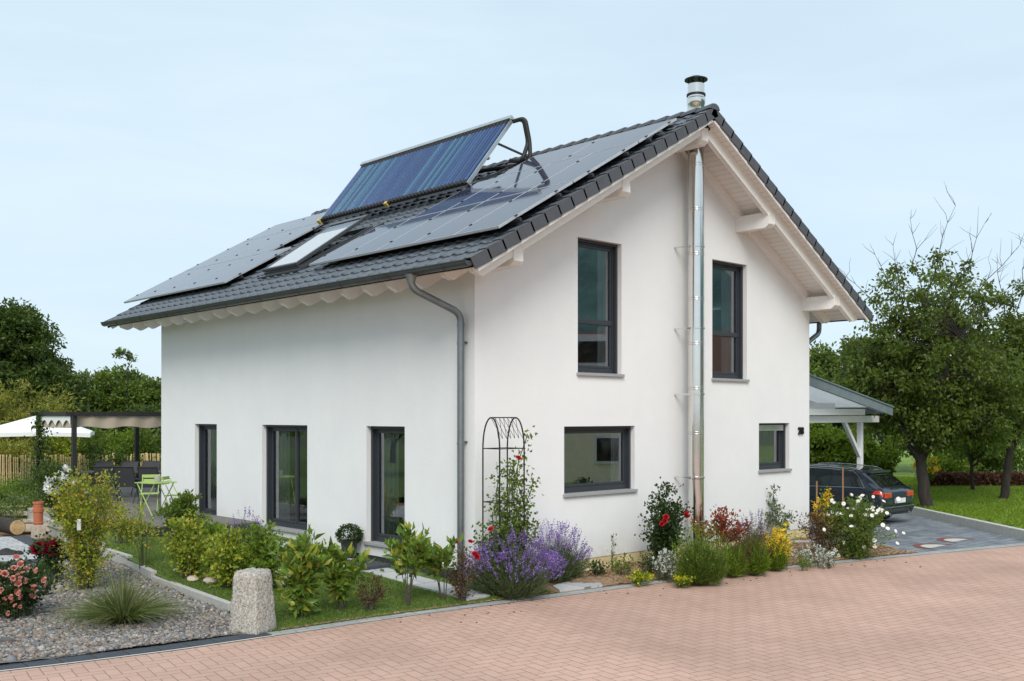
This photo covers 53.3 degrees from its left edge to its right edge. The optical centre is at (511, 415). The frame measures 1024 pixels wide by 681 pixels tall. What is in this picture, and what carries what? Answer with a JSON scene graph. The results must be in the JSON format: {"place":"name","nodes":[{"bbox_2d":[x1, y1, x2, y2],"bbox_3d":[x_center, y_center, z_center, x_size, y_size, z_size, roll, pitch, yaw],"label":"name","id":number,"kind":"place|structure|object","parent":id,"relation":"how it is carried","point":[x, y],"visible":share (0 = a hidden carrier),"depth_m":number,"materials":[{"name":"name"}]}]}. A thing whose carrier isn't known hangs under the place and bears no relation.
{"place":"outdoors","nodes":[
{"label":"outdoors","id":0,"kind":"place"},
{"bbox_2d":[0,536,44,561],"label":"paved yard","id":1,"kind":"structure","parent":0,"point":[10,542],"depth_m":21.39,"materials":[{"name":"white gravel"}]},
{"bbox_2d":[0,532,104,558],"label":"bare soil","id":2,"kind":"structure","parent":0,"point":[2,534],"depth_m":24.13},
{"bbox_2d":[0,517,25,534],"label":"log","id":3,"kind":"object","parent":2,"relation":"on","point":[12,526],"visible":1,"depth_m":23.60,"materials":[{"name":"brown wood"}]},
{"bbox_2d":[0,470,173,544],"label":"garden","id":4,"kind":"object","parent":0,"point":[112,541],"depth_m":21.97,"materials":[{"name":"green plant"}]},
{"bbox_2d":[0,437,33,481],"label":"shrub","id":5,"kind":"object","parent":4,"relation":"on","point":[6,447],"visible":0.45,"depth_m":40.03,"materials":[{"name":"green plant"}]},
{"bbox_2d":[0,373,47,477],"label":"bamboo","id":6,"kind":"object","parent":4,"relation":"on","point":[3,399],"visible":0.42,"depth_m":42.91,"materials":[{"name":"green plant"}]},
{"bbox_2d":[0,485,55,519],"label":"shrub","id":7,"kind":"object","parent":4,"relation":"on","point":[19,501],"visible":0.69,"depth_m":25.28,"materials":[{"name":"green plant"}]},
{"bbox_2d":[6,437,61,478],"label":"shrub","id":8,"kind":"object","parent":4,"relation":"on","point":[30,452],"visible":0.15,"depth_m":39.96,"materials":[{"name":"green plant"}]},
{"bbox_2d":[0,383,85,452],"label":"bamboo","id":9,"kind":"object","parent":4,"relation":"on","point":[46,407],"visible":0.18,"depth_m":42.72,"materials":[{"name":"green plant"}]},
{"bbox_2d":[9,455,77,497],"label":"shrub","id":10,"kind":"object","parent":4,"relation":"on","point":[48,469],"visible":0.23,"depth_m":27.30,"materials":[{"name":"green plant"}]},
{"bbox_2d":[0,416,94,481],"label":"parasol","id":11,"kind":"object","parent":4,"relation":"on","point":[21,427],"visible":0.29,"depth_m":34.85,"materials":[{"name":"white fabric"}]},
{"bbox_2d":[0,297,96,444],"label":"tree","id":12,"kind":"object","parent":4,"relation":"on","point":[26,337],"visible":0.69,"depth_m":46.14,"materials":[{"name":"green plant"}]},
{"bbox_2d":[33,464,87,519],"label":"flowering shrub","id":13,"kind":"object","parent":4,"relation":"on","point":[48,482],"visible":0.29,"depth_m":25.29,"materials":[{"name":"green plant"}]},
{"bbox_2d":[35,436,86,469],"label":"shrub","id":14,"kind":"object","parent":4,"relation":"on","point":[64,447],"visible":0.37,"depth_m":40.28,"materials":[{"name":"green plant"}]},
{"bbox_2d":[0,453,159,484],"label":"paling fence","id":15,"kind":"object","parent":4,"relation":"on","point":[67,461],"visible":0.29,"depth_m":38.64,"materials":[{"name":"brown wood"}]},
{"bbox_2d":[77,438,113,478],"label":"shrub","id":16,"kind":"object","parent":4,"relation":"on","point":[92,460],"visible":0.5,"depth_m":35.82,"materials":[{"name":"green plant"}]},
{"bbox_2d":[77,426,122,475],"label":"shrub","id":17,"kind":"object","parent":4,"relation":"on","point":[91,440],"visible":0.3,"depth_m":40.96,"materials":[{"name":"green plant"}]},
{"bbox_2d":[56,361,160,411],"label":"tree","id":18,"kind":"object","parent":4,"relation":"on","point":[108,392],"visible":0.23,"depth_m":48.74,"materials":[{"name":"green plant"}]},
{"bbox_2d":[74,402,160,459],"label":"tree","id":19,"kind":"object","parent":4,"relation":"on","point":[153,408],"visible":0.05,"depth_m":44.23,"materials":[{"name":"green plant"}]},
{"bbox_2d":[87,426,152,463],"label":"shrub","id":20,"kind":"object","parent":4,"relation":"on","point":[125,435],"visible":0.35,"depth_m":40.71,"materials":[{"name":"green plant"}]},
{"bbox_2d":[111,346,137,408],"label":"young tree","id":21,"kind":"object","parent":4,"relation":"on","point":[128,354],"visible":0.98,"depth_m":48.12,"materials":[{"name":"green plant"}]},
{"bbox_2d":[1,494,257,535],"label":"deck base","id":22,"kind":"object","parent":4,"relation":"on","point":[160,533],"visible":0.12,"depth_m":22.15,"materials":[{"name":"grey stone"}]},
{"bbox_2d":[3,487,256,526],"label":"deck","id":23,"kind":"structure","parent":22,"relation":"on","point":[129,498],"depth_m":26.67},
{"bbox_2d":[30,412,160,487],"bbox_3d":[-12.389,1.140,31.673,3.850,2.520,3.310,0,0,-43],"label":"pergola","id":24,"kind":"object","parent":23,"relation":"on","point":[73,421],"visible":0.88,"depth_m":30.42,"materials":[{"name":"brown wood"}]},
{"bbox_2d":[21,407,57,482],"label":"climbing plant","id":25,"kind":"object","parent":24,"relation":"attached to","point":[39,428],"visible":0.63,"depth_m":31.51,"materials":[{"name":"green plant"}]},
{"bbox_2d":[92,466,117,502],"bbox_3d":[-11.315,1.893,28.393,0.575,1.021,0.535,0,0,-6],"label":"garden chair","id":26,"kind":"object","parent":23,"relation":"on","point":[98,469],"visible":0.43,"depth_m":28.22,"materials":[{"name":"metal"}]},
{"bbox_2d":[113,466,139,502],"bbox_3d":[-10.635,1.893,28.193,0.575,1.021,0.535,0,0,3],"label":"garden chair","id":27,"kind":"object","parent":23,"relation":"on","point":[126,474],"visible":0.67,"depth_m":28.05,"materials":[{"name":"metal"}]},
{"bbox_2d":[137,467,160,503],"bbox_3d":[-9.914,1.893,27.993,0.575,1.021,0.535,0,0,0],"label":"garden chair","id":28,"kind":"object","parent":23,"relation":"on","point":[146,470],"visible":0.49,"depth_m":27.81,"materials":[{"name":"metal"}]},
{"bbox_2d":[115,427,160,474],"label":"shrub","id":29,"kind":"object","parent":4,"relation":"on","point":[145,441],"visible":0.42,"depth_m":40.52,"materials":[{"name":"green plant"}]},
{"bbox_2d":[152,489,211,529],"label":"shrub","id":30,"kind":"object","parent":4,"relation":"on","point":[182,503],"visible":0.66,"depth_m":22.21,"materials":[{"name":"green plant"}]},
{"bbox_2d":[0,556,243,662],"bbox_3d":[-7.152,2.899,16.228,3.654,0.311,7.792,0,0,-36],"label":"gravel","id":31,"kind":"structure","parent":0,"point":[82,641],"depth_m":14.19,"materials":[{"name":"grey gravel"}]},
{"bbox_2d":[0,549,63,619],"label":"rose bush","id":32,"kind":"object","parent":31,"relation":"on","point":[16,598],"visible":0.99,"depth_m":14.67,"materials":[{"name":"pink plant"}]},
{"bbox_2d":[15,531,74,579],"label":"rose bush","id":33,"kind":"object","parent":31,"relation":"on","point":[41,548],"visible":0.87,"depth_m":17.60,"materials":[{"name":"green plant"}]},
{"bbox_2d":[37,466,130,592],"bbox_3d":[-7.071,1.870,16.902,1.489,2.070,1.526,0,0,-43],"label":"barberry bush","id":34,"kind":"object","parent":31,"relation":"on","point":[81,520],"visible":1,"depth_m":16.86,"materials":[{"name":"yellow plant"}]},
{"bbox_2d":[0,634,239,663],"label":"gravel edge","id":35,"kind":"object","parent":31,"relation":"on","point":[136,647],"visible":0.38,"depth_m":13.32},
{"bbox_2d":[32,563,212,637],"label":"ornamental grass","id":36,"kind":"object","parent":31,"relation":"on","point":[128,607],"depth_m":14.43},
{"bbox_2d":[229,567,276,634],"bbox_3d":[-3.625,2.610,14.287,0.528,0.932,0.522,0,1,23],"label":"boundary stone","id":37,"kind":"object","parent":31,"relation":"on","point":[252,609],"visible":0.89,"depth_m":14.11,"materials":[{"name":"stone"}]},
{"bbox_2d":[104,533,549,629],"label":"lawn","id":38,"kind":"structure","parent":0,"point":[136,561],"depth_m":16.56,"materials":[{"name":"green plant"}]},
{"bbox_2d":[100,547,132,565],"bbox_3d":[-7.729,2.840,19.922,0.100,0.400,1.605,0,0,-39],"label":"edging stone","id":39,"kind":"object","parent":38,"relation":"on","point":[120,558],"visible":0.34,"depth_m":19.71,"materials":[{"name":"stone"}]},
{"bbox_2d":[102,498,149,543],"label":"shrub","id":40,"kind":"object","parent":38,"relation":"on","point":[121,532],"visible":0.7,"depth_m":20.92,"materials":[{"name":"green plant"}]},
{"bbox_2d":[123,503,159,568],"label":"tall plant","id":41,"kind":"object","parent":38,"relation":"on","point":[141,554],"visible":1,"depth_m":18.56,"materials":[{"name":"green plant"}]},
{"bbox_2d":[157,507,219,579],"bbox_3d":[-5.535,2.245,17.577,1.012,1.351,1.214,0,0,-43],"label":"shrub","id":42,"kind":"object","parent":38,"relation":"on","point":[186,535],"visible":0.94,"depth_m":17.48,"materials":[{"name":"green plant"}]},
{"bbox_2d":[196,516,228,566],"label":"shrub","id":43,"kind":"object","parent":38,"relation":"on","point":[213,528],"visible":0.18,"depth_m":18.78,"materials":[{"name":"green plant"}]},
{"bbox_2d":[200,593,230,613],"bbox_3d":[-4.555,3.010,15.750,0.100,0.400,1.112,0,0,-38],"label":"edging stone","id":44,"kind":"object","parent":38,"relation":"on","point":[220,603],"visible":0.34,"depth_m":15.66,"materials":[{"name":"concrete"}]},
{"bbox_2d":[198,523,257,588],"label":"shrub","id":45,"kind":"object","parent":38,"relation":"on","point":[220,564],"visible":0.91,"depth_m":16.74,"materials":[{"name":"green plant"}]},
{"bbox_2d":[228,519,287,584],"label":"shrub","id":46,"kind":"object","parent":38,"relation":"on","point":[264,559],"visible":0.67,"depth_m":16.79,"materials":[{"name":"green plant"}]},
{"bbox_2d":[267,523,332,618],"bbox_3d":[-3.042,2.296,14.931,0.812,1.435,0.877,0,0,-43],"label":"cherry laurel","id":47,"kind":"object","parent":38,"relation":"on","point":[301,569],"visible":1,"depth_m":14.89,"materials":[{"name":"green plant"}]},
{"bbox_2d":[317,535,374,609],"bbox_3d":[-2.589,2.376,15.520,0.854,1.202,0.775,0,0,-43],"label":"cherry laurel","id":48,"kind":"object","parent":38,"relation":"on","point":[337,581],"visible":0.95,"depth_m":15.33,"materials":[{"name":"green plant"}]},
{"bbox_2d":[334,523,363,557],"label":"potted box plant","id":49,"kind":"object","parent":38,"relation":"on","point":[346,542],"visible":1,"depth_m":19.86,"materials":[{"name":"green plant"}]},
{"bbox_2d":[352,568,389,610],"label":"shrub","id":50,"kind":"object","parent":38,"relation":"on","point":[373,599],"visible":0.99,"depth_m":15.55,"materials":[{"name":"brown plant"}]},
{"bbox_2d":[383,520,433,605],"bbox_3d":[-1.569,2.314,16.060,0.668,1.352,1.022,0,0,-43],"label":"cherry laurel","id":51,"kind":"object","parent":38,"relation":"on","point":[413,547],"visible":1,"depth_m":16.03,"materials":[{"name":"green plant"}]},
{"bbox_2d":[281,592,553,629],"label":"curb","id":52,"kind":"structure","parent":38,"relation":"on","point":[306,624],"depth_m":15.67,"materials":[{"name":"grey concrete"}]},
{"bbox_2d":[421,533,462,599],"bbox_3d":[-1.187,2.425,16.294,0.818,1.138,0.743,0,0,1],"label":"cherry laurel","id":53,"kind":"object","parent":38,"relation":"on","point":[439,555],"visible":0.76,"depth_m":16.33,"materials":[{"name":"green plant"}]},
{"bbox_2d":[441,546,479,600],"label":"shrub","id":54,"kind":"object","parent":38,"relation":"on","point":[462,591],"visible":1,"depth_m":16.43,"materials":[{"name":"brown plant"}]},
{"bbox_2d":[482,417,524,595],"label":"rose arch","id":55,"kind":"structure","parent":38,"relation":"on","point":[507,447],"depth_m":17.20,"materials":[{"name":"black metal"}]},
{"bbox_2d":[453,425,543,579],"bbox_3d":[-0.153,1.580,17.052,1.070,2.845,1.860,0,0,27],"label":"climbing rose","id":56,"kind":"object","parent":55,"relation":"attached to","point":[505,527],"visible":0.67,"depth_m":17.23,"materials":[{"name":"green plant"}]},
{"bbox_2d":[458,525,567,601],"bbox_3d":[0.032,2.466,17.095,1.905,1.282,1.852,0,0,-43],"label":"lavender bush","id":57,"kind":"object","parent":38,"relation":"on","point":[529,578],"visible":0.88,"depth_m":16.74,"materials":[{"name":"purple plant"}]},
{"bbox_2d":[253,535,489,600],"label":"garden path","id":58,"kind":"structure","parent":0,"point":[424,583],"depth_m":17.64,"materials":[{"name":"grey concrete"}]},
{"bbox_2d":[0,546,1023,680],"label":"street","id":59,"kind":"structure","parent":0,"point":[954,616],"depth_m":13.84,"materials":[{"name":"red brick"}]},
{"bbox_2d":[0,632,270,671],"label":"kerb stones","id":60,"kind":"object","parent":59,"relation":"on","point":[120,653],"visible":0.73,"depth_m":12.93,"materials":[{"name":"grey concrete"}]},
{"bbox_2d":[268,543,1023,635],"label":"kerb strip","id":61,"kind":"object","parent":59,"relation":"on","point":[308,628],"visible":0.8,"depth_m":16.75,"materials":[{"name":"grey concrete"}]},
{"bbox_2d":[766,521,805,568],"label":"flowering plant","id":62,"kind":"object","parent":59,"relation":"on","point":[786,525],"visible":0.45,"depth_m":20.13,"materials":[{"name":"yellow plant"}]},
{"bbox_2d":[790,542,841,568],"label":"flowering plant","id":63,"kind":"object","parent":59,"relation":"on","point":[828,557],"visible":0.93,"depth_m":20.30,"materials":[{"name":"grey plant"}]},
{"bbox_2d":[0,0,1023,379],"label":"sky","id":64,"kind":"structure","parent":0,"point":[142,142],"materials":[{"name":"blue"}]},
{"bbox_2d":[13,428,1023,636],"bbox_3d":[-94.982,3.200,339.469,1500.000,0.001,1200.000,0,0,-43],"label":"ground","id":65,"kind":"structure","parent":0,"point":[619,588],"depth_m":18.75,"materials":[{"name":"grey concrete"}]},
{"bbox_2d":[100,75,873,584],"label":"house","id":66,"kind":"structure","parent":65,"relation":"on","point":[622,319],"depth_m":21.11,"materials":[{"name":"white paint"}]},
{"bbox_2d":[199,424,216,514],"bbox_3d":[-7.350,1.278,25.114,0.203,2.356,1.152,0,0,-43],"label":"window","id":67,"kind":"structure","parent":66,"relation":"in","point":[203,428],"depth_m":25.34,"materials":[{"name":"grey glass"}]},
{"bbox_2d":[260,425,307,534],"bbox_3d":[-4.902,1.308,22.365,0.358,2.415,2.030,0,0,-43],"label":"window","id":68,"kind":"structure","parent":66,"relation":"in","point":[277,436],"depth_m":22.79,"materials":[{"name":"grey glass"}]},
{"bbox_2d":[257,214,383,278],"bbox_3d":[-4.389,-3.878,23.094,1.770,0.353,2.570,0,30,47],"label":"roof window","id":69,"kind":"structure","parent":66,"relation":"in","point":[288,263],"depth_m":22.84,"materials":[{"name":"glass"}]},
{"bbox_2d":[363,426,404,548],"bbox_3d":[-2.345,1.308,19.613,0.358,2.415,1.337,0,0,-43],"label":"window","id":70,"kind":"structure","parent":66,"relation":"in","point":[384,439],"depth_m":19.95,"materials":[{"name":"grey glass"}]},
{"bbox_2d":[563,426,637,496],"bbox_3d":[1.637,0.813,19.885,2.100,1.425,0.354,0,0,-43],"label":"window","id":71,"kind":"structure","parent":66,"relation":"in","point":[620,482],"depth_m":20.42,"materials":[{"name":"grey glass"}]},
{"bbox_2d":[576,238,624,376],"bbox_3d":[1.626,-2.132,19.874,1.330,2.735,0.353,0,0,-43],"label":"window","id":72,"kind":"structure","parent":66,"relation":"in","point":[606,322],"depth_m":20.26,"materials":[{"name":"grey glass"}]},
{"bbox_2d":[711,260,749,381],"bbox_3d":[4.763,-2.142,22.793,1.380,2.755,0.358,0,0,-43],"label":"window","id":73,"kind":"structure","parent":66,"relation":"in","point":[731,333],"depth_m":23.13,"materials":[{"name":"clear glass"}]},
{"bbox_2d":[758,423,791,472],"bbox_3d":[6.053,0.693,23.991,1.379,1.245,0.357,0,0,-43],"label":"window","id":74,"kind":"structure","parent":66,"relation":"in","point":[767,431],"depth_m":24.24,"materials":[{"name":"grey glass"}]},
{"bbox_2d":[543,536,918,591],"bbox_3d":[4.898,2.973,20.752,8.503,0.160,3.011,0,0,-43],"label":"bark mulch","id":75,"kind":"object","parent":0,"point":[616,577],"visible":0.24,"depth_m":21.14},
{"bbox_2d":[525,518,592,583],"bbox_3d":[0.799,2.451,18.518,1.336,1.165,1.385,0,0,-43],"label":"lavender bush","id":76,"kind":"object","parent":75,"relation":"on","point":[572,568],"visible":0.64,"depth_m":18.34,"materials":[{"name":"purple plant"}]},
{"bbox_2d":[553,582,602,596],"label":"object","id":77,"kind":"structure","parent":75,"relation":"on","point":[565,586],"depth_m":17.85,"materials":[{"name":"grey stone"}]},
{"bbox_2d":[608,552,637,575],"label":"bedding plant","id":78,"kind":"object","parent":75,"relation":"on","point":[617,565],"visible":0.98,"depth_m":18.86,"materials":[{"name":"green plant"}]},
{"bbox_2d":[625,569,656,586],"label":"flowering plant","id":79,"kind":"object","parent":75,"relation":"in","point":[638,576],"visible":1,"depth_m":18.06,"materials":[{"name":"yellow plant"}]},
{"bbox_2d":[646,547,678,582],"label":"flowering plant","id":80,"kind":"object","parent":75,"relation":"on","point":[665,567],"visible":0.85,"depth_m":18.57,"materials":[{"name":"grey plant"}]},
{"bbox_2d":[634,477,694,570],"bbox_3d":[2.974,2.102,19.778,1.150,1.862,1.107,0,0,-43],"label":"rose bush","id":81,"kind":"object","parent":75,"relation":"on","point":[665,529],"visible":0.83,"depth_m":19.64,"materials":[{"name":"green plant"}]},
{"bbox_2d":[670,515,733,587],"bbox_3d":[3.402,2.402,18.229,1.165,1.246,1.133,0,0,13],"label":"rosemary bush","id":82,"kind":"object","parent":75,"relation":"on","point":[701,561],"visible":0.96,"depth_m":18.01,"materials":[{"name":"green plant"}]},
{"bbox_2d":[684,505,755,552],"bbox_3d":[4.223,2.413,20.863,1.475,1.217,1.115,0,0,4],"label":"red maple","id":83,"kind":"object","parent":75,"relation":"on","point":[722,522],"visible":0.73,"depth_m":20.78,"materials":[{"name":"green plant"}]},
{"bbox_2d":[557,553,910,592],"bbox_3d":[4.592,3.012,20.143,9.574,0.001,0.705,0,0,-32],"label":"soil edge","id":84,"kind":"object","parent":75,"relation":"on","point":[673,577],"visible":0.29,"depth_m":18.44,"materials":[{"name":"grey concrete"}]},
{"bbox_2d":[793,502,856,553],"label":"shrub","id":85,"kind":"object","parent":84,"relation":"on","point":[820,526],"visible":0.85,"depth_m":21.65,"materials":[{"name":"green plant"}]},
{"bbox_2d":[811,493,904,559],"bbox_3d":[7.279,2.335,21.545,1.840,1.450,1.791,0,0,-43],"label":"daisy bush","id":86,"kind":"object","parent":84,"relation":"on","point":[859,544],"visible":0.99,"depth_m":21.38,"materials":[{"name":"green plant"}]},
{"bbox_2d":[716,524,752,577],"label":"perennial","id":87,"kind":"object","parent":75,"relation":"on","point":[739,563],"visible":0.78,"depth_m":18.99,"materials":[{"name":"green plant"}]},
{"bbox_2d":[734,509,775,550],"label":"lavender bush","id":88,"kind":"object","parent":75,"relation":"on","point":[756,533],"visible":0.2,"depth_m":20.64,"materials":[{"name":"purple plant"}]},
{"bbox_2d":[738,518,774,575],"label":"perennial","id":89,"kind":"object","parent":75,"relation":"on","point":[760,560],"visible":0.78,"depth_m":19.16,"materials":[{"name":"green plant"}]},
{"bbox_2d":[764,524,791,571],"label":"perennial","id":90,"kind":"object","parent":75,"relation":"on","point":[781,558],"visible":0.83,"depth_m":19.71,"materials":[{"name":"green plant"}]},
{"bbox_2d":[761,483,797,539],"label":"shrub","id":91,"kind":"object","parent":75,"relation":"on","point":[774,518],"visible":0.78,"depth_m":23.56,"materials":[{"name":"green plant"}]},
{"bbox_2d":[810,485,833,535],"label":"flowering plant","id":92,"kind":"object","parent":75,"relation":"on","point":[825,500],"visible":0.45,"depth_m":23.16,"materials":[{"name":"yellow plant"}]},
{"bbox_2d":[809,512,1023,552],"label":"driveway","id":93,"kind":"structure","parent":0,"point":[916,529],"depth_m":25.73,"materials":[{"name":"grey stone"}]},
{"bbox_2d":[809,374,893,465],"bbox_3d":[6.716,0.785,30.874,7.247,4.470,7.170,0,0,-43],"label":"carport","id":94,"kind":"object","parent":93,"relation":"on","point":[826,397],"visible":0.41,"depth_m":29.70,"materials":[{"name":"white wood"}]},
{"bbox_2d":[809,463,913,523],"bbox_3d":[9.088,2.184,30.222,1.961,1.663,5.056,0,0,-43],"label":"parked car","id":95,"kind":"object","parent":93,"relation":"on","point":[880,484],"visible":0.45,"depth_m":28.67,"materials":[{"name":"paint"}]},
{"bbox_2d":[874,443,1023,528],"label":"meadow","id":96,"kind":"structure","parent":0,"point":[905,468],"depth_m":52.82,"materials":[{"name":"green plant"}]},
{"bbox_2d":[809,415,902,474],"bbox_3d":[12.301,1.378,38.953,4.418,2.908,4.336,0,0,-43],"label":"tree","id":97,"kind":"object","parent":96,"relation":"on","point":[828,443],"visible":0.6,"depth_m":38.02,"materials":[{"name":"green plant"}]},
{"bbox_2d":[809,333,932,431],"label":"tree","id":98,"kind":"object","parent":96,"relation":"on","point":[821,363],"visible":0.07,"depth_m":42.41,"materials":[{"name":"green plant"}]},
{"bbox_2d":[871,414,914,452],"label":"tree","id":99,"kind":"object","parent":96,"relation":"on","point":[885,434],"visible":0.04,"depth_m":49.77,"materials":[{"name":"green plant"}]},
{"bbox_2d":[822,186,1023,507],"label":"cherry tree","id":100,"kind":"object","parent":96,"relation":"on","point":[894,373],"visible":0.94,"depth_m":31.28,"materials":[{"name":"green plant"}]},
{"bbox_2d":[912,447,986,472],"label":"shrub","id":101,"kind":"object","parent":96,"relation":"on","point":[948,462],"visible":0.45,"depth_m":42.40,"materials":[{"name":"green plant"}]},
{"bbox_2d":[911,471,1023,486],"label":"hedge","id":102,"kind":"object","parent":96,"relation":"on","point":[950,478],"visible":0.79,"depth_m":40.81,"materials":[{"name":"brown plant"}]},
{"bbox_2d":[934,235,1023,498],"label":"cherry tree","id":103,"kind":"object","parent":96,"relation":"on","point":[1013,328],"visible":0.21,"depth_m":34.36,"materials":[{"name":"green plant"}]},
{"bbox_2d":[947,415,1014,489],"bbox_3d":[17.541,0.815,38.328,2.934,4.310,3.235,0,0,13],"label":"young tree","id":104,"kind":"object","parent":96,"relation":"on","point":[971,453],"visible":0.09,"depth_m":38.41,"materials":[{"name":"green plant"}]},
{"bbox_2d":[977,433,1023,471],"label":"shrub","id":105,"kind":"object","parent":96,"relation":"on","point":[1016,458],"visible":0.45,"depth_m":44.07,"materials":[{"name":"green plant"}]},
{"bbox_2d":[895,476,1023,528],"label":"grass","id":106,"kind":"structure","parent":0,"point":[944,501],"depth_m":33.06,"materials":[{"name":"green plant"}]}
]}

